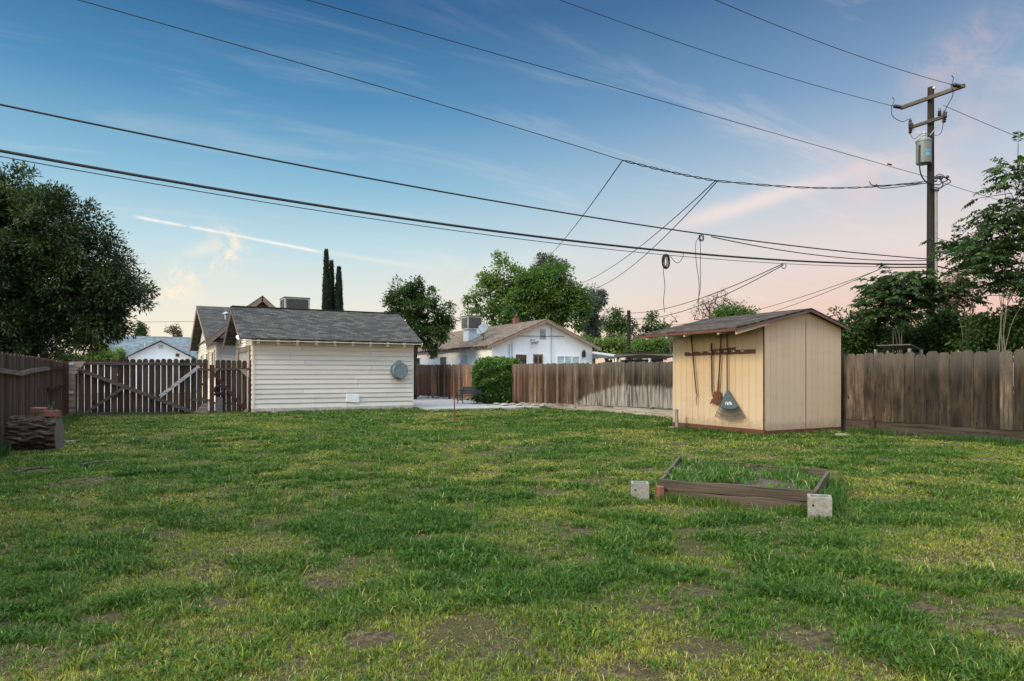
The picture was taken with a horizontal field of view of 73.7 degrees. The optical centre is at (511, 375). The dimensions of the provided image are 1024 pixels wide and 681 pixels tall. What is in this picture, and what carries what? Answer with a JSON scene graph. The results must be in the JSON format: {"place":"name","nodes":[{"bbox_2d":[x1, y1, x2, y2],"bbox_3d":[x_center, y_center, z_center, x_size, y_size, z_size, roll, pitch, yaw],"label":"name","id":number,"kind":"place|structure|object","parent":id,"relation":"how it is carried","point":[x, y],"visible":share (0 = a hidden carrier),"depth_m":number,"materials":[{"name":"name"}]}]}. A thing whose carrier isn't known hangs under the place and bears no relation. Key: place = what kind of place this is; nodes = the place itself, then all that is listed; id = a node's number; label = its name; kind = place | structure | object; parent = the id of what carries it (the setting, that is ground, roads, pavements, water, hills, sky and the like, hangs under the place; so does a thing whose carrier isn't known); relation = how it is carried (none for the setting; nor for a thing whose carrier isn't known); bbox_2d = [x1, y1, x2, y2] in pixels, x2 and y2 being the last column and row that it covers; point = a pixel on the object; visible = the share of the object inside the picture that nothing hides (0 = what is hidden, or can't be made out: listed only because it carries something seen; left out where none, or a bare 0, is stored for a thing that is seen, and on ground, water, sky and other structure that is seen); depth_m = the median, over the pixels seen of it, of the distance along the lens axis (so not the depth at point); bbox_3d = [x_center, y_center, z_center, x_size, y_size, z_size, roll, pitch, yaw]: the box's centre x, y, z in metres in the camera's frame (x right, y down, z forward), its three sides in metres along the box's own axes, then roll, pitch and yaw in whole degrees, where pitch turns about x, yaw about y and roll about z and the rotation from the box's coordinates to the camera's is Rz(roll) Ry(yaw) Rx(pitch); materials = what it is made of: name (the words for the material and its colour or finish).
{"place":"outdoors","nodes":[
{"label":"outdoors","id":0,"kind":"place"},
{"bbox_2d":[93,335,197,392],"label":"house","id":1,"kind":"structure","parent":0,"point":[160,348],"depth_m":54.38,"materials":[{"name":"white paint"}]},
{"bbox_2d":[84,404,241,411],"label":"driveway","id":2,"kind":"structure","parent":0,"point":[148,408],"depth_m":26.74,"materials":[{"name":"concrete"}]},
{"bbox_2d":[413,397,548,410],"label":"patio","id":3,"kind":"structure","parent":0,"point":[434,404],"depth_m":29.18,"materials":[{"name":"concrete"}]},
{"bbox_2d":[457,386,484,403],"bbox_3d":[-1.839,0.906,30.890,1.200,0.792,0.636,0,0,24],"label":"garden bench","id":4,"kind":"object","parent":3,"relation":"on","point":[469,390],"visible":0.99,"depth_m":31.07,"materials":[{"name":"black metal"}]},
{"bbox_2d":[470,355,521,403],"bbox_3d":[-0.703,0.250,31.592,2.340,2.394,2.068,0,0,-28],"label":"leafy shrub","id":5,"kind":"object","parent":3,"relation":"on","point":[497,380],"visible":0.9,"depth_m":30.86,"materials":[{"name":"green plant"}]},
{"bbox_2d":[416,315,601,398],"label":"house","id":6,"kind":"structure","parent":0,"point":[544,341],"depth_m":38.68,"materials":[{"name":"white paint"}]},
{"bbox_2d":[416,357,420,364],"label":"window","id":7,"kind":"structure","parent":6,"relation":"in","point":[418,358],"depth_m":46.37,"materials":[{"name":"white glass"}]},
{"bbox_2d":[440,356,446,364],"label":"window","id":8,"kind":"structure","parent":6,"relation":"in","point":[443,359],"depth_m":42.55,"materials":[{"name":"grey glass"}]},
{"bbox_2d":[460,354,468,364],"bbox_3d":[-2.782,-0.549,39.790,0.048,1.317,1.128,0,0,-28],"label":"window","id":9,"kind":"structure","parent":6,"relation":"in","point":[464,359],"depth_m":39.77,"materials":[{"name":"grey glass"}]},
{"bbox_2d":[461,315,482,340],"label":"evaporative cooler","id":10,"kind":"object","parent":6,"relation":"on","point":[470,324],"visible":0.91,"depth_m":41.18,"materials":[{"name":"metal"}]},
{"bbox_2d":[477,323,487,338],"bbox_3d":[-1.707,-2.534,39.053,0.637,0.929,0.612,0,0,-7],"label":"satellite dish","id":11,"kind":"object","parent":6,"relation":"on","point":[482,328],"visible":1,"depth_m":39.11,"materials":[{"name":"white metal"}]},
{"bbox_2d":[514,353,527,363],"bbox_3d":[0.502,-0.664,37.527,0.808,1.072,0.048,0,0,-28],"label":"window","id":12,"kind":"structure","parent":6,"relation":"in","point":[522,357],"depth_m":37.57,"materials":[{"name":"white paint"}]},
{"bbox_2d":[533,354,542,363],"bbox_3d":[1.450,-0.655,38.039,0.628,1.048,0.048,0,0,-28],"label":"window","id":13,"kind":"structure","parent":6,"relation":"in","point":[537,358],"depth_m":38.03,"materials":[{"name":"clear glass"}]},
{"bbox_2d":[556,355,579,363],"bbox_3d":[3.217,-0.630,38.995,1.605,0.986,0.048,0,0,-28],"label":"window","id":14,"kind":"structure","parent":6,"relation":"in","point":[559,359],"depth_m":38.97,"materials":[{"name":"white glass"}]},
{"bbox_2d":[0,377,1023,680],"bbox_3d":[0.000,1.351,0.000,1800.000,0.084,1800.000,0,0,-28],"label":"ground","id":15,"kind":"structure","parent":0,"point":[458,627],"depth_m":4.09,"materials":[{"name":"green plant"}]},
{"bbox_2d":[12,466,50,473],"bbox_3d":[-6.683,1.299,9.463,0.183,0.064,0.552,0,0,20],"label":"fallen branch","id":16,"kind":"object","parent":15,"relation":"on","point":[23,469],"visible":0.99,"depth_m":9.52,"materials":[{"name":"brown wood"}]},
{"bbox_2d":[0,352,68,446],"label":"wooden fence","id":17,"kind":"object","parent":15,"relation":"on","point":[27,383],"visible":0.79,"depth_m":15.69,"materials":[{"name":"brown wood"}]},
{"bbox_2d":[69,359,209,414],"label":"drive gate","id":18,"kind":"structure","parent":17,"relation":"attached to","point":[173,396],"depth_m":23.29,"materials":[{"name":"brown wood"}]},
{"bbox_2d":[4,415,64,450],"bbox_3d":[-8.676,1.067,12.429,0.775,0.707,0.706,0,0,-18],"label":"log","id":19,"kind":"object","parent":15,"relation":"on","point":[31,432],"visible":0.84,"depth_m":12.21,"materials":[{"name":"brown wood"}]},
{"bbox_2d":[30,407,48,412],"bbox_3d":[-8.788,0.650,12.700,0.270,0.107,0.135,0,0,7],"label":"brick","id":20,"kind":"object","parent":19,"relation":"on","point":[37,410],"visible":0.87,"depth_m":12.64,"materials":[{"name":"red brick"}]},
{"bbox_2d":[44,410,61,416],"bbox_3d":[-8.412,0.705,12.500,0.250,0.129,0.138,0,0,4],"label":"brick","id":21,"kind":"object","parent":19,"relation":"on","point":[52,413],"visible":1,"depth_m":12.44,"materials":[{"name":"red brick"}]},
{"bbox_2d":[65,440,75,443],"bbox_3d":[-8.735,1.320,13.500,0.100,0.060,0.180,0,0,32],"label":"wood scrap","id":22,"kind":"object","parent":15,"relation":"on","point":[71,441],"visible":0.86,"depth_m":13.47,"materials":[{"name":"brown wood"}]},
{"bbox_2d":[56,352,87,361],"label":"leafy tree","id":23,"kind":"object","parent":15,"relation":"on","point":[77,357],"visible":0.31,"depth_m":45.79,"materials":[{"name":"green plant"}]},
{"bbox_2d":[0,159,161,360],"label":"evergreen tree","id":24,"kind":"object","parent":15,"relation":"on","point":[84,296],"visible":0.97,"depth_m":22.85,"materials":[{"name":"green plant"}]},
{"bbox_2d":[79,457,124,465],"bbox_3d":[-6.271,1.293,10.294,0.440,0.080,0.630,0,0,34],"label":"fallen branch","id":25,"kind":"object","parent":15,"relation":"on","point":[101,461],"visible":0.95,"depth_m":10.32,"materials":[{"name":"brown wood"}]},
{"bbox_2d":[84,342,120,384],"bbox_3d":[-24.008,-0.419,39.956,2.458,3.553,1.526,0,0,19],"label":"leafy tree","id":26,"kind":"object","parent":15,"relation":"on","point":[110,354],"visible":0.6,"depth_m":39.69,"materials":[{"name":"green plant"}]},
{"bbox_2d":[113,346,129,396],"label":"leafy tree","id":27,"kind":"object","parent":15,"relation":"on","point":[122,353],"visible":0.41,"depth_m":41.93,"materials":[{"name":"green plant"}]},
{"bbox_2d":[131,321,150,335],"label":"conifer tree","id":28,"kind":"object","parent":15,"relation":"on","point":[142,328],"visible":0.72,"depth_m":74.75,"materials":[{"name":"green plant"}]},
{"bbox_2d":[163,324,183,336],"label":"leafy tree","id":29,"kind":"object","parent":15,"relation":"on","point":[173,332],"visible":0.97,"depth_m":77.88,"materials":[{"name":"brown plant"}]},
{"bbox_2d":[189,295,414,401],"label":"house","id":30,"kind":"structure","parent":15,"relation":"on","point":[208,331],"depth_m":33.89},
{"bbox_2d":[206,352,208,376],"bbox_3d":[-15.851,-0.550,35.537,0.048,1.320,1.420,0,0,-28],"label":"window","id":31,"kind":"structure","parent":30,"relation":"in","point":[207,353],"depth_m":34.91,"materials":[{"name":"beige paint"}]},
{"bbox_2d":[211,350,214,377],"bbox_3d":[-14.282,-0.550,32.634,0.048,1.320,1.420,0,0,-28],"label":"window","id":32,"kind":"structure","parent":30,"relation":"in","point":[212,351],"depth_m":32.55,"materials":[{"name":"beige paint"}]},
{"bbox_2d":[279,296,310,308],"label":"evaporative cooler","id":33,"kind":"object","parent":30,"relation":"on","point":[296,302],"visible":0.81,"depth_m":41.35,"materials":[{"name":"metal"}]},
{"bbox_2d":[223,305,422,412],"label":"garage","id":34,"kind":"structure","parent":15,"relation":"on","point":[334,368],"depth_m":25.95,"materials":[{"name":"wood"}]},
{"bbox_2d":[210,360,251,413],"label":"walk gate","id":35,"kind":"structure","parent":34,"relation":"attached to","point":[223,403],"depth_m":24.51,"materials":[{"name":"brown wood"}]},
{"bbox_2d":[239,351,248,409],"bbox_3d":[-10.338,0.200,26.411,0.050,2.200,3.200,0,0,-28],"label":"garage door","id":36,"kind":"structure","parent":34,"relation":"in","point":[243,356],"depth_m":25.54,"materials":[{"name":"beige paint"}]},
{"bbox_2d":[390,360,407,380],"bbox_3d":[-4.405,-0.188,26.821,0.700,0.802,0.262,0,0,-28],"label":"wash tub","id":37,"kind":"object","parent":34,"relation":"hanging from","point":[398,370],"visible":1,"depth_m":26.73,"materials":[{"name":"silver metal"}]},
{"bbox_2d":[321,248,331,309],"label":"cypress tree","id":38,"kind":"object","parent":15,"relation":"on","point":[326,297],"visible":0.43,"depth_m":59.80,"materials":[{"name":"green plant"}]},
{"bbox_2d":[329,259,334,309],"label":"cypress tree","id":39,"kind":"object","parent":15,"relation":"on","point":[332,273],"visible":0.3,"depth_m":60.84,"materials":[{"name":"green plant"}]},
{"bbox_2d":[333,265,344,309],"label":"cypress tree","id":40,"kind":"object","parent":15,"relation":"on","point":[338,302],"visible":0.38,"depth_m":60.28,"materials":[{"name":"green plant"}]},
{"bbox_2d":[379,274,459,398],"bbox_3d":[-5.079,-2.161,37.595,4.479,7.054,3.084,0,0,-9],"label":"leafy tree","id":41,"kind":"object","parent":15,"relation":"on","point":[411,292],"visible":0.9,"depth_m":37.17,"materials":[{"name":"green plant"}]},
{"bbox_2d":[453,368,454,420],"bbox_3d":[-1.667,0.625,19.713,0.044,1.650,0.045,0,0,-28],"label":"stake","id":42,"kind":"object","parent":15,"relation":"on","point":[454,391],"visible":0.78,"depth_m":19.69,"materials":[{"name":"metal"}]},
{"bbox_2d":[458,249,529,326],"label":"leafy tree","id":43,"kind":"object","parent":15,"relation":"on","point":[496,283],"visible":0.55,"depth_m":57.51,"materials":[{"name":"green plant"}]},
{"bbox_2d":[498,257,600,333],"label":"leafy tree","id":44,"kind":"object","parent":15,"relation":"on","point":[537,303],"visible":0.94,"depth_m":53.23,"materials":[{"name":"green plant"}]},
{"bbox_2d":[528,252,571,290],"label":"leafy tree","id":45,"kind":"object","parent":15,"relation":"on","point":[539,261],"visible":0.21,"depth_m":63.48,"materials":[{"name":"green plant"}]},
{"bbox_2d":[575,282,609,363],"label":"leafy tree","id":46,"kind":"object","parent":15,"relation":"on","point":[593,329],"visible":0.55,"depth_m":59.52,"materials":[{"name":"green plant"}]},
{"bbox_2d":[591,351,617,362],"bbox_3d":[4.609,-0.016,40.743,0.717,2.732,6.770,0,0,-21],"label":"patio cover","id":47,"kind":"object","parent":15,"relation":"on","point":[601,355],"visible":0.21,"depth_m":38.88,"materials":[{"name":"metal"}]},
{"bbox_2d":[580,328,647,361],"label":"leafy tree","id":48,"kind":"object","parent":15,"relation":"on","point":[608,345],"visible":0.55,"depth_m":43.68,"materials":[{"name":"green plant"}]},
{"bbox_2d":[598,305,642,359],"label":"leafy tree","id":49,"kind":"object","parent":15,"relation":"on","point":[616,317],"visible":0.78,"depth_m":45.81,"materials":[{"name":"green plant"}]},
{"bbox_2d":[627,310,630,359],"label":"utility pole","id":50,"kind":"object","parent":15,"relation":"on","point":[628,328],"visible":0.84,"depth_m":41.90,"materials":[{"name":"brown wood"}]},
{"bbox_2d":[630,264,783,318],"bbox_3d":[7.502,-3.152,30.707,0.024,0.696,22.384,0,0,-1],"label":"service drop","id":51,"kind":"object","parent":50,"relation":"attached to","point":[716,298],"visible":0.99,"depth_m":25.10,"materials":[{"name":"black rubber"}]},
{"bbox_2d":[638,264,781,312],"bbox_3d":[7.480,-3.449,30.695,0.024,0.774,22.406,0,0,-1],"label":"service drop","id":52,"kind":"object","parent":50,"relation":"attached to","point":[718,291],"visible":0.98,"depth_m":24.87,"materials":[{"name":"black rubber"}]},
{"bbox_2d":[604,352,672,363],"bbox_3d":[6.831,0.089,36.980,2.377,2.521,10.028,0,0,-2],"label":"carport","id":53,"kind":"object","parent":15,"relation":"on","point":[652,357],"visible":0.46,"depth_m":35.87,"materials":[{"name":"white metal"}]},
{"bbox_2d":[631,481,648,500],"bbox_3d":[1.393,1.268,7.440,0.190,0.205,0.194,0,0,8],"label":"cinder block","id":54,"kind":"object","parent":15,"relation":"on","point":[641,487],"depth_m":7.35,"materials":[{"name":"concrete"}]},
{"bbox_2d":[624,336,672,360],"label":"leafy tree","id":55,"kind":"object","parent":15,"relation":"on","point":[658,345],"visible":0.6,"depth_m":41.64,"materials":[{"name":"green plant"}]},
{"bbox_2d":[636,310,672,342],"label":"leafy tree","id":56,"kind":"object","parent":15,"relation":"on","point":[649,328],"visible":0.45,"depth_m":46.85,"materials":[{"name":"green plant"}]},
{"bbox_2d":[655,485,663,501],"bbox_3d":[1.593,1.275,7.351,0.075,0.170,0.100,0,0,-3],"label":"brick","id":57,"kind":"object","parent":15,"relation":"on","point":[659,490],"visible":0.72,"depth_m":7.30,"materials":[{"name":"red brick"}]},
{"bbox_2d":[663,313,678,352],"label":"leafy tree","id":58,"kind":"object","parent":15,"relation":"on","point":[667,327],"visible":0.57,"depth_m":39.97,"materials":[{"name":"green plant"}]},
{"bbox_2d":[674,409,678,428],"bbox_3d":[4.070,1.116,16.883,0.107,0.572,0.112,0,0,-28],"label":"standpipe","id":59,"kind":"object","parent":15,"relation":"on","point":[676,418],"visible":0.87,"depth_m":16.85,"materials":[{"name":"white plastic"}]},
{"bbox_2d":[415,349,1023,442],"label":"wooden fence","id":60,"kind":"object","parent":15,"relation":"on","point":[967,392],"visible":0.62,"depth_m":15.56,"materials":[{"name":"brown wood"}]},
{"bbox_2d":[689,289,750,321],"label":"leafy tree","id":61,"kind":"object","parent":15,"relation":"on","point":[704,314],"visible":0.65,"depth_m":51.89,"materials":[{"name":"green plant"}]},
{"bbox_2d":[709,301,760,317],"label":"leafy tree","id":62,"kind":"object","parent":15,"relation":"on","point":[725,311],"visible":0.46,"depth_m":47.82,"materials":[{"name":"green plant"}]},
{"bbox_2d":[659,457,828,509],"bbox_3d":[2.607,1.263,8.027,1.926,0.294,2.132,0,0,29],"label":"raised bed","id":63,"kind":"object","parent":15,"relation":"on","point":[749,495],"visible":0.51,"depth_m":7.08,"materials":[{"name":"brown wood"}]},
{"bbox_2d":[662,457,820,493],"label":"bed weeds","id":64,"kind":"object","parent":63,"relation":"in","point":[725,472],"visible":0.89,"depth_m":7.93,"materials":[{"name":"green plant"}]},
{"bbox_2d":[638,308,850,434],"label":"garden shed","id":65,"kind":"structure","parent":15,"relation":"on","point":[784,370],"depth_m":15.73,"materials":[{"name":"beige paint"}]},
{"bbox_2d":[690,335,697,402],"bbox_3d":[4.476,-0.165,16.797,0.034,1.802,0.247,0,0,-28],"label":"weeder","id":66,"kind":"object","parent":65,"relation":"hanging from","point":[694,368],"visible":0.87,"depth_m":16.79,"materials":[{"name":"brown wood"}]},
{"bbox_2d":[710,343,712,403],"bbox_3d":[4.772,-0.040,16.250,0.040,1.451,0.148,0,0,-28],"label":"garden hoe","id":67,"kind":"object","parent":65,"relation":"hanging from","point":[711,402],"visible":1,"depth_m":16.25,"materials":[{"name":"brown wood"}]},
{"bbox_2d":[713,334,721,403],"bbox_3d":[4.850,-0.146,16.105,0.052,1.663,0.270,0,0,-28],"label":"shovel","id":68,"kind":"object","parent":65,"relation":"hanging from","point":[717,397],"visible":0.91,"depth_m":16.06,"materials":[{"name":"brown wood"}]},
{"bbox_2d":[715,333,745,421],"bbox_3d":[5.029,0.042,15.722,0.078,2.049,0.944,0,0,-28],"label":"leaf rake","id":69,"kind":"object","parent":65,"relation":"hanging from","point":[728,403],"visible":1,"depth_m":15.79,"materials":[{"name":"black metal"}]},
{"bbox_2d":[807,494,831,520],"bbox_3d":[2.932,1.260,6.512,0.210,0.220,0.204,0,0,22],"label":"cinder block","id":70,"kind":"object","parent":15,"relation":"on","point":[815,504],"depth_m":6.43,"materials":[{"name":"concrete"}]},
{"bbox_2d":[827,305,895,366],"bbox_3d":[11.134,-0.514,21.994,2.283,3.750,1.528,0,0,-6],"label":"leafy tree","id":71,"kind":"object","parent":15,"relation":"on","point":[859,339],"visible":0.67,"depth_m":21.78,"materials":[{"name":"green plant"}]},
{"bbox_2d":[841,322,920,353],"bbox_3d":[21.081,-0.998,38.060,7.252,4.727,2.939,0,0,0],"label":"leafy tree","id":72,"kind":"object","parent":15,"relation":"on","point":[887,343],"visible":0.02,"depth_m":37.62,"materials":[{"name":"green plant"}]},
{"bbox_2d":[847,263,951,352],"bbox_3d":[11.648,-0.986,20.554,3.147,4.675,2.684,0,0,4],"label":"compound leaf tree","id":73,"kind":"object","parent":15,"relation":"on","point":[893,294],"visible":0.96,"depth_m":20.14,"materials":[{"name":"green plant"}]},
{"bbox_2d":[891,75,964,319],"bbox_3d":[14.050,-4.025,22.826,1.389,11.350,2.101,0,0,-28],"label":"utility pole","id":74,"kind":"object","parent":15,"relation":"on","point":[924,143],"visible":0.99,"depth_m":22.89,"materials":[{"name":"brown wood"}]},
{"bbox_2d":[0,156,928,266],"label":"phone cable","id":75,"kind":"object","parent":74,"relation":"attached to","point":[392,221],"visible":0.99,"depth_m":13.80,"materials":[{"name":"black rubber"}]},
{"bbox_2d":[876,267,927,270],"bbox_3d":[12.670,-3.447,22.155,2.720,0.334,0.028,0,0,-28],"label":"cable tail","id":76,"kind":"object","parent":75,"relation":"hanging from","point":[905,267],"visible":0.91,"depth_m":22.22},
{"bbox_2d":[671,271,873,324],"bbox_3d":[10.686,-3.082,32.761,0.017,0.443,22.533,0,0,-4],"label":"service drop","id":77,"kind":"object","parent":76,"relation":"attached to","point":[796,298],"visible":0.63,"depth_m":26.03,"materials":[{"name":"black rubber"}]},
{"bbox_2d":[773,271,874,311],"bbox_3d":[10.686,-2.910,32.761,0.017,0.786,22.534,0,0,-4],"label":"service drop","id":78,"kind":"object","parent":76,"relation":"attached to","point":[822,293],"visible":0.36,"depth_m":24.69,"materials":[{"name":"black rubber"}]},
{"bbox_2d":[0,149,929,264],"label":"trunk cable","id":79,"kind":"object","parent":74,"relation":"attached to","point":[227,190],"visible":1,"depth_m":13.83,"materials":[{"name":"black rubber"}]},
{"bbox_2d":[662,252,683,312],"bbox_3d":[4.121,-2.401,17.569,0.688,1.604,0.125,0,0,-28],"label":"cable coil","id":80,"kind":"object","parent":79,"relation":"hanging from","point":[666,256],"visible":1,"depth_m":17.44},
{"bbox_2d":[0,103,929,259],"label":"phone cable","id":81,"kind":"object","parent":74,"relation":"attached to","point":[52,115],"visible":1,"depth_m":13.94,"materials":[{"name":"black rubber"}]},
{"bbox_2d":[695,234,703,314],"bbox_3d":[4.927,-2.653,17.976,0.316,2.149,0.074,0,0,-28],"label":"cable coil","id":82,"kind":"object","parent":81,"relation":"hanging from","point":[699,237],"visible":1,"depth_m":17.96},
{"bbox_2d":[711,236,929,260],"bbox_3d":[9.674,-3.704,20.551,9.818,0.320,0.024,0,0,-28],"label":"phone cable","id":83,"kind":"object","parent":81,"relation":"hanging from","point":[818,255],"visible":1,"depth_m":20.21,"materials":[{"name":"black rubber"}]},
{"bbox_2d":[308,0,928,177],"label":"power line","id":84,"kind":"object","parent":74,"relation":"attached to","point":[585,79],"visible":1,"depth_m":16.14,"materials":[{"name":"black metal"}]},
{"bbox_2d":[560,0,891,105],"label":"power line","id":85,"kind":"object","parent":74,"relation":"attached to","point":[712,53],"visible":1,"depth_m":19.36,"materials":[{"name":"black metal"}]},
{"bbox_2d":[623,160,932,188],"bbox_3d":[8.393,-5.865,19.863,12.828,1.348,0.091,0,0,-28],"label":"power line","id":86,"kind":"object","parent":74,"relation":"attached to","point":[763,184],"visible":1,"depth_m":19.07,"materials":[{"name":"black rubber"}]},
{"bbox_2d":[79,0,622,160],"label":"power line","id":87,"kind":"object","parent":86,"relation":"attached to","point":[335,73],"visible":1,"depth_m":13.42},
{"bbox_2d":[543,161,621,260],"bbox_3d":[2.490,-6.830,33.428,0.024,3.069,33.151,0,0,-1],"label":"service drop","id":88,"kind":"object","parent":86,"relation":"attached to","point":[590,205],"visible":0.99,"depth_m":22.20,"materials":[{"name":"black rubber"}]},
{"bbox_2d":[568,180,715,286],"bbox_3d":[4.723,-5.653,33.166,0.024,1.203,29.707,0,0,-3],"label":"service drop","id":89,"kind":"object","parent":86,"relation":"attached to","point":[658,231],"visible":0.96,"depth_m":23.24,"materials":[{"name":"black rubber"}]},
{"bbox_2d":[582,182,716,290],"bbox_3d":[5.197,-5.371,33.176,0.024,1.190,29.658,0,0,-1],"label":"service drop","id":90,"kind":"object","parent":86,"relation":"attached to","point":[664,236],"visible":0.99,"depth_m":23.41,"materials":[{"name":"black rubber"}]},
{"bbox_2d":[869,181,932,185],"bbox_3d":[12.608,-6.213,22.056,3.328,0.540,0.033,0,0,-28],"label":"cable tail","id":91,"kind":"object","parent":86,"relation":"hanging from","point":[897,184],"visible":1,"depth_m":21.86},
{"bbox_2d":[876,182,930,188],"bbox_3d":[12.760,-6.192,22.138,2.981,0.584,0.033,0,0,-27],"label":"cable tail","id":92,"kind":"object","parent":86,"relation":"hanging from","point":[902,186],"visible":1,"depth_m":22.03},
{"bbox_2d":[716,0,950,84],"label":"power line","id":93,"kind":"object","parent":74,"relation":"attached to","point":[824,43],"visible":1,"depth_m":18.73,"materials":[{"name":"black metal"}]},
{"bbox_2d":[939,181,1020,206],"bbox_3d":[24.875,-6.524,28.825,23.501,0.472,0.016,0,0,-28],"label":"power line","id":94,"kind":"object","parent":74,"relation":"attached to","point":[974,192],"visible":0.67,"depth_m":24.22,"materials":[{"name":"black metal"}]},
{"bbox_2d":[943,105,1019,137],"bbox_3d":[24.708,-8.773,28.451,24.156,0.374,0.016,0,0,-30],"label":"power line","id":95,"kind":"object","parent":74,"relation":"attached to","point":[976,119],"visible":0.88,"depth_m":23.48,"materials":[{"name":"black metal"}]},
{"bbox_2d":[876,303,988,355],"bbox_3d":[13.539,-0.469,21.526,4.213,3.667,1.741,0,0,-1],"label":"leafy tree","id":96,"kind":"object","parent":15,"relation":"on","point":[932,334],"visible":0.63,"depth_m":21.17,"materials":[{"name":"green plant"}]},
{"bbox_2d":[921,268,976,313],"bbox_3d":[21.862,-2.136,33.958,3.282,6.982,2.056,0,0,1],"label":"leafy tree","id":97,"kind":"object","parent":15,"relation":"on","point":[953,282],"visible":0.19,"depth_m":33.85,"materials":[{"name":"green plant"}]},
{"bbox_2d":[913,222,1021,348],"bbox_3d":[13.410,-1.528,20.040,2.805,5.759,2.390,0,0,31],"label":"compound leaf tree","id":98,"kind":"object","parent":15,"relation":"on","point":[953,290],"visible":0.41,"depth_m":19.96,"materials":[{"name":"green plant"}]},
{"bbox_2d":[937,131,1023,351],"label":"compound leaf tree","id":99,"kind":"object","parent":15,"relation":"on","point":[1006,244],"visible":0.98,"depth_m":18.01,"materials":[{"name":"green plant"}]},
{"bbox_2d":[943,287,1023,355],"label":"leafy tree","id":100,"kind":"object","parent":15,"relation":"on","point":[985,335],"visible":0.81,"depth_m":18.81,"materials":[{"name":"green plant"}]},
{"bbox_2d":[0,0,1023,364],"label":"sky","id":101,"kind":"structure","parent":0,"point":[74,59],"materials":[{"name":"blue"}]},
{"bbox_2d":[874,344,922,356],"bbox_3d":[10.856,0.252,19.192,0.972,2.196,1.534,0,0,43],"label":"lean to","id":102,"kind":"object","parent":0,"point":[909,347],"visible":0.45,"depth_m":19.07,"materials":[{"name":"grey metal"}]}
]}

